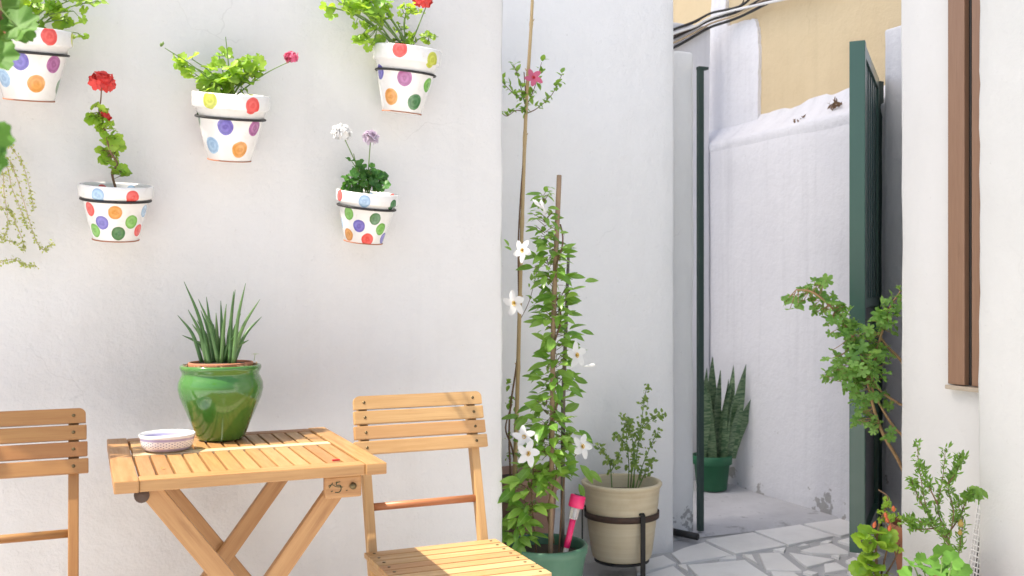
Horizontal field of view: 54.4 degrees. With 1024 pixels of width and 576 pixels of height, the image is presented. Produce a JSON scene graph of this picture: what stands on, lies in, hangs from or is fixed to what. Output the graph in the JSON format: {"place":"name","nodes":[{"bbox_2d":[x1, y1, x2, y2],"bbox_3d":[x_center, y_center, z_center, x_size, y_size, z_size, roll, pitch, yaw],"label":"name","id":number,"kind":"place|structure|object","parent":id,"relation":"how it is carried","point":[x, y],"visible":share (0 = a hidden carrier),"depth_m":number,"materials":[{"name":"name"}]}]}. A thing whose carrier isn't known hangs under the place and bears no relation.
{"place":"outdoors","nodes":[
{"label":"outdoors","id":0,"kind":"place"},
{"bbox_2d":[0,0,39,173],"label":"hanging geranium","id":1,"kind":"object","parent":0,"point":[18,24],"visible":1,"depth_m":1.50,"materials":[{"name":"plant"}]},
{"bbox_2d":[582,518,897,575],"bbox_3d":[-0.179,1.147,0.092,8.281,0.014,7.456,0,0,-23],"label":"paving","id":2,"kind":"structure","parent":0,"point":[778,541],"depth_m":4.27,"materials":[{"name":"stone"}]},
{"bbox_2d":[0,408,88,575],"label":"folding chair","id":3,"kind":"object","parent":2,"relation":"on","point":[73,449],"visible":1,"depth_m":2.42,"materials":[{"name":"brown wood"}]},
{"bbox_2d":[107,427,386,575],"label":"folding table","id":4,"kind":"object","parent":2,"relation":"on","point":[276,460],"visible":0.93,"depth_m":2.34,"materials":[{"name":"brown wood"}]},
{"bbox_2d":[139,429,195,452],"bbox_3d":[-0.871,0.388,2.516,0.136,0.043,0.136,0,0,-23],"label":"bowl","id":5,"kind":"object","parent":4,"relation":"on","point":[166,440],"visible":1,"depth_m":2.47,"materials":[{"name":"white ceramic"}]},
{"bbox_2d":[177,282,262,441],"bbox_3d":[-0.791,0.196,2.708,0.226,0.427,0.225,0,0,-23],"label":"potted spear plant","id":6,"kind":"object","parent":4,"relation":"on","point":[220,388],"visible":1,"depth_m":2.65,"materials":[{"name":"green ceramic"}]},
{"bbox_2d":[0,0,502,575],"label":"plaster wall","id":7,"kind":"structure","parent":2,"relation":"on","point":[100,330],"depth_m":3.00,"materials":[{"name":"white paint"}]},
{"bbox_2d":[0,144,54,268],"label":"trailing creeper","id":8,"kind":"object","parent":7,"relation":"attached to","point":[12,215],"visible":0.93,"depth_m":2.67,"materials":[{"name":"plant"}]},
{"bbox_2d":[16,50,69,56],"bbox_3d":[-1.278,-0.613,2.632,0.198,0.100,0.198,0,0,24],"label":"pot ring","id":9,"kind":"object","parent":7,"relation":"attached to","point":[42,53],"visible":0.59,"depth_m":2.56,"materials":[{"name":"black metal"}]},
{"bbox_2d":[0,0,107,102],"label":"potted geranium","id":10,"kind":"object","parent":9,"relation":"in","point":[31,78],"visible":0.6,"depth_m":2.60,"materials":[{"name":"ceramic"}]},
{"bbox_2d":[79,197,151,203],"bbox_3d":[-1.085,-0.229,2.728,0.185,0.100,0.185,0,0,25],"label":"pot ring","id":11,"kind":"object","parent":7,"relation":"attached to","point":[118,202],"visible":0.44,"depth_m":2.65,"materials":[{"name":"black metal"}]},
{"bbox_2d":[77,71,153,242],"bbox_3d":[-1.084,-0.356,2.724,0.194,0.466,0.195,0,0,-23],"label":"potted geranium","id":12,"kind":"object","parent":11,"relation":"in","point":[117,223],"visible":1,"depth_m":2.68,"materials":[{"name":"ceramic"}]},
{"bbox_2d":[194,114,265,121],"bbox_3d":[-0.802,-0.475,2.839,0.196,0.100,0.196,0,0,23],"label":"pot ring","id":13,"kind":"object","parent":7,"relation":"attached to","point":[233,119],"visible":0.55,"depth_m":2.76,"materials":[{"name":"black metal"}]},
{"bbox_2d":[160,37,298,162],"bbox_3d":[-0.791,-0.531,2.829,0.343,0.353,0.218,0,0,4],"label":"potted geranium","id":14,"kind":"object","parent":13,"relation":"in","point":[229,141],"visible":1,"depth_m":2.79,"materials":[{"name":"ceramic"}]},
{"bbox_2d":[337,203,395,211],"bbox_3d":[-0.440,-0.230,3.010,0.178,0.100,0.180,0,0,19],"label":"pot ring","id":15,"kind":"object","parent":7,"relation":"attached to","point":[360,208],"visible":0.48,"depth_m":2.93,"materials":[{"name":"black metal"}]},
{"bbox_2d":[331,123,398,244],"bbox_3d":[-0.436,-0.310,3.005,0.191,0.363,0.191,0,0,20],"label":"potted geranium","id":16,"kind":"object","parent":15,"relation":"in","point":[364,227],"visible":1,"depth_m":2.96,"materials":[{"name":"ceramic"}]},
{"bbox_2d":[375,67,435,77],"bbox_3d":[-0.326,-0.644,3.051,0.187,0.100,0.188,0,0,20],"label":"pot ring","id":17,"kind":"object","parent":7,"relation":"attached to","point":[404,70],"visible":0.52,"depth_m":2.97,"materials":[{"name":"black metal"}]},
{"bbox_2d":[319,0,441,115],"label":"potted geranium","id":18,"kind":"object","parent":17,"relation":"in","point":[402,92],"visible":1,"depth_m":2.99,"materials":[{"name":"ceramic"}]},
{"bbox_2d":[353,391,551,575],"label":"folding chair","id":19,"kind":"object","parent":2,"relation":"on","point":[483,555],"visible":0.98,"depth_m":2.74,"materials":[{"name":"brown wood"}]},
{"bbox_2d":[501,0,564,543],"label":"potted hibiscus","id":20,"kind":"object","parent":2,"relation":"on","point":[534,79],"visible":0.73,"depth_m":3.79,"materials":[{"name":"plant"}]},
{"bbox_2d":[497,175,601,575],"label":"potted mandevilla","id":21,"kind":"object","parent":2,"relation":"on","point":[544,551],"visible":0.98,"depth_m":3.38,"materials":[{"name":"green plant"}]},
{"bbox_2d":[563,493,585,551],"bbox_3d":[0.210,0.810,3.378,0.083,0.224,0.053,0,0,-23],"label":"solar light","id":22,"kind":"object","parent":21,"relation":"on","point":[576,503],"visible":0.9,"depth_m":3.36,"materials":[{"name":"pink plastic"}]},
{"bbox_2d":[501,0,673,562],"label":"recess wall","id":23,"kind":"structure","parent":2,"relation":"on","point":[600,132],"depth_m":4.20,"materials":[{"name":"paint"}]},
{"bbox_2d":[582,504,658,575],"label":"plant stand","id":24,"kind":"object","parent":2,"relation":"on","point":[642,520],"visible":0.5,"depth_m":3.84,"materials":[{"name":"metal"}]},
{"bbox_2d":[581,384,666,563],"bbox_3d":[0.438,0.731,3.980,0.322,0.688,0.324,0,0,20],"label":"potted rose","id":25,"kind":"object","parent":24,"relation":"on","point":[622,495],"visible":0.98,"depth_m":3.89,"materials":[{"name":"ceramic"}]},
{"bbox_2d":[673,50,693,530],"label":"gate pier","id":26,"kind":"structure","parent":2,"relation":"on","point":[683,159],"depth_m":4.63,"materials":[{"name":"paint"}]},
{"bbox_2d":[673,22,709,479],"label":"alley end wall","id":27,"kind":"structure","parent":2,"relation":"on","point":[698,46],"depth_m":5.90,"materials":[{"name":"paint"}]},
{"bbox_2d":[673,0,749,30],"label":"cable","id":28,"kind":"object","parent":27,"relation":"attached to","point":[713,12],"visible":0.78,"depth_m":5.83,"materials":[{"name":"black rubber"}]},
{"bbox_2d":[673,0,759,38],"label":"cable","id":29,"kind":"object","parent":27,"relation":"attached to","point":[710,20],"visible":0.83,"depth_m":5.82,"materials":[{"name":"black rubber"}]},
{"bbox_2d":[673,0,763,43],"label":"cable","id":30,"kind":"object","parent":27,"relation":"attached to","point":[713,22],"visible":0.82,"depth_m":5.82,"materials":[{"name":"white plastic"}]},
{"bbox_2d":[673,4,767,48],"bbox_3d":[1.305,-1.458,5.569,1.068,0.310,0.420,0,0,36],"label":"cable","id":31,"kind":"object","parent":27,"relation":"attached to","point":[715,25],"visible":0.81,"depth_m":5.82,"materials":[{"name":"black rubber"}]},
{"bbox_2d":[673,0,770,36],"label":"cable","id":32,"kind":"object","parent":27,"relation":"attached to","point":[721,15],"visible":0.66,"depth_m":5.78,"materials":[{"name":"rubber"}]},
{"bbox_2d":[673,0,784,34],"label":"cable","id":33,"kind":"object","parent":27,"relation":"attached to","point":[728,11],"visible":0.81,"depth_m":5.78,"materials":[{"name":"white plastic"}]},
{"bbox_2d":[673,0,902,526],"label":"alley building","id":34,"kind":"structure","parent":2,"relation":"on","point":[779,202],"depth_m":5.36,"materials":[{"name":"paint"}]},
{"bbox_2d":[673,0,743,28],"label":"cable","id":35,"kind":"object","parent":34,"relation":"attached to","point":[705,14],"visible":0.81,"depth_m":5.83,"materials":[{"name":"black rubber"}]},
{"bbox_2d":[827,98,841,110],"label":"dry leaves","id":36,"kind":"object","parent":34,"relation":"on","point":[833,106],"visible":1,"depth_m":5.00,"materials":[{"name":"brown plant"}]},
{"bbox_2d":[781,273,902,575],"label":"scented geranium","id":37,"kind":"object","parent":2,"relation":"on","point":[857,371],"visible":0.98,"depth_m":3.61,"materials":[{"name":"plant"}]},
{"bbox_2d":[848,489,903,575],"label":"budding geranium","id":38,"kind":"object","parent":2,"relation":"on","point":[883,538],"visible":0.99,"depth_m":3.24,"materials":[{"name":"plant"}]},
{"bbox_2d":[873,81,883,529],"bbox_3d":[1.719,0.085,4.684,0.035,2.110,0.050,0,0,-23],"label":"gate post","id":39,"kind":"object","parent":2,"relation":"on","point":[881,92],"visible":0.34,"depth_m":4.66,"materials":[{"name":"green metal"}]},
{"bbox_2d":[849,40,879,552],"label":"metal gate","id":40,"kind":"structure","parent":39,"relation":"attached to","point":[864,80],"depth_m":3.96,"materials":[{"name":"green metal"}]},
{"bbox_2d":[884,25,902,528],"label":"corner pillar","id":41,"kind":"structure","parent":2,"relation":"on","point":[893,204],"depth_m":4.53,"materials":[{"name":"paint"}]},
{"bbox_2d":[897,544,972,575],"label":"broad leaved geranium","id":42,"kind":"object","parent":2,"relation":"on","point":[953,561],"visible":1,"depth_m":2.56,"materials":[{"name":"plant"}]},
{"bbox_2d":[898,438,987,575],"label":"dwarf pomegranate","id":43,"kind":"object","parent":2,"relation":"on","point":[974,492],"visible":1,"depth_m":2.94,"materials":[{"name":"plant"}]},
{"bbox_2d":[902,0,1023,575],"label":"corner house","id":44,"kind":"structure","parent":2,"relation":"on","point":[963,224],"depth_m":3.17,"materials":[{"name":"paint"}]},
{"bbox_2d":[945,0,979,392],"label":"window frame","id":45,"kind":"structure","parent":44,"relation":"in","point":[963,15],"depth_m":3.17,"materials":[{"name":"brown wood"}]},
{"bbox_2d":[968,500,978,575],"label":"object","id":46,"kind":"object","parent":2,"relation":"on","point":[976,566],"visible":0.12,"depth_m":3.12,"materials":[{"name":"grey fabric"}]},
{"bbox_2d":[673,480,838,540],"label":"alley floor","id":47,"kind":"structure","parent":0,"point":[732,509],"depth_m":5.01,"materials":[{"name":"concrete"}]},
{"bbox_2d":[673,528,699,539],"bbox_3d":[0.782,1.120,4.532,0.148,0.031,0.032,0,0,44],"label":"pipe","id":48,"kind":"object","parent":47,"relation":"on","point":[686,534],"visible":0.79,"depth_m":4.51,"materials":[{"name":"black metal"}]},
{"bbox_2d":[696,66,708,531],"bbox_3d":[0.887,0.050,4.636,0.050,2.160,0.030,0,0,-23],"label":"gate post","id":49,"kind":"object","parent":47,"relation":"on","point":[700,296],"visible":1,"depth_m":4.62,"materials":[{"name":"green metal"}]},
{"bbox_2d":[693,357,750,491],"bbox_3d":[1.170,0.761,5.621,0.319,0.743,0.232,0,0,-23],"label":"potted snake plant","id":50,"kind":"object","parent":47,"relation":"on","point":[725,427],"visible":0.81,"depth_m":5.57,"materials":[{"name":"green plant"}]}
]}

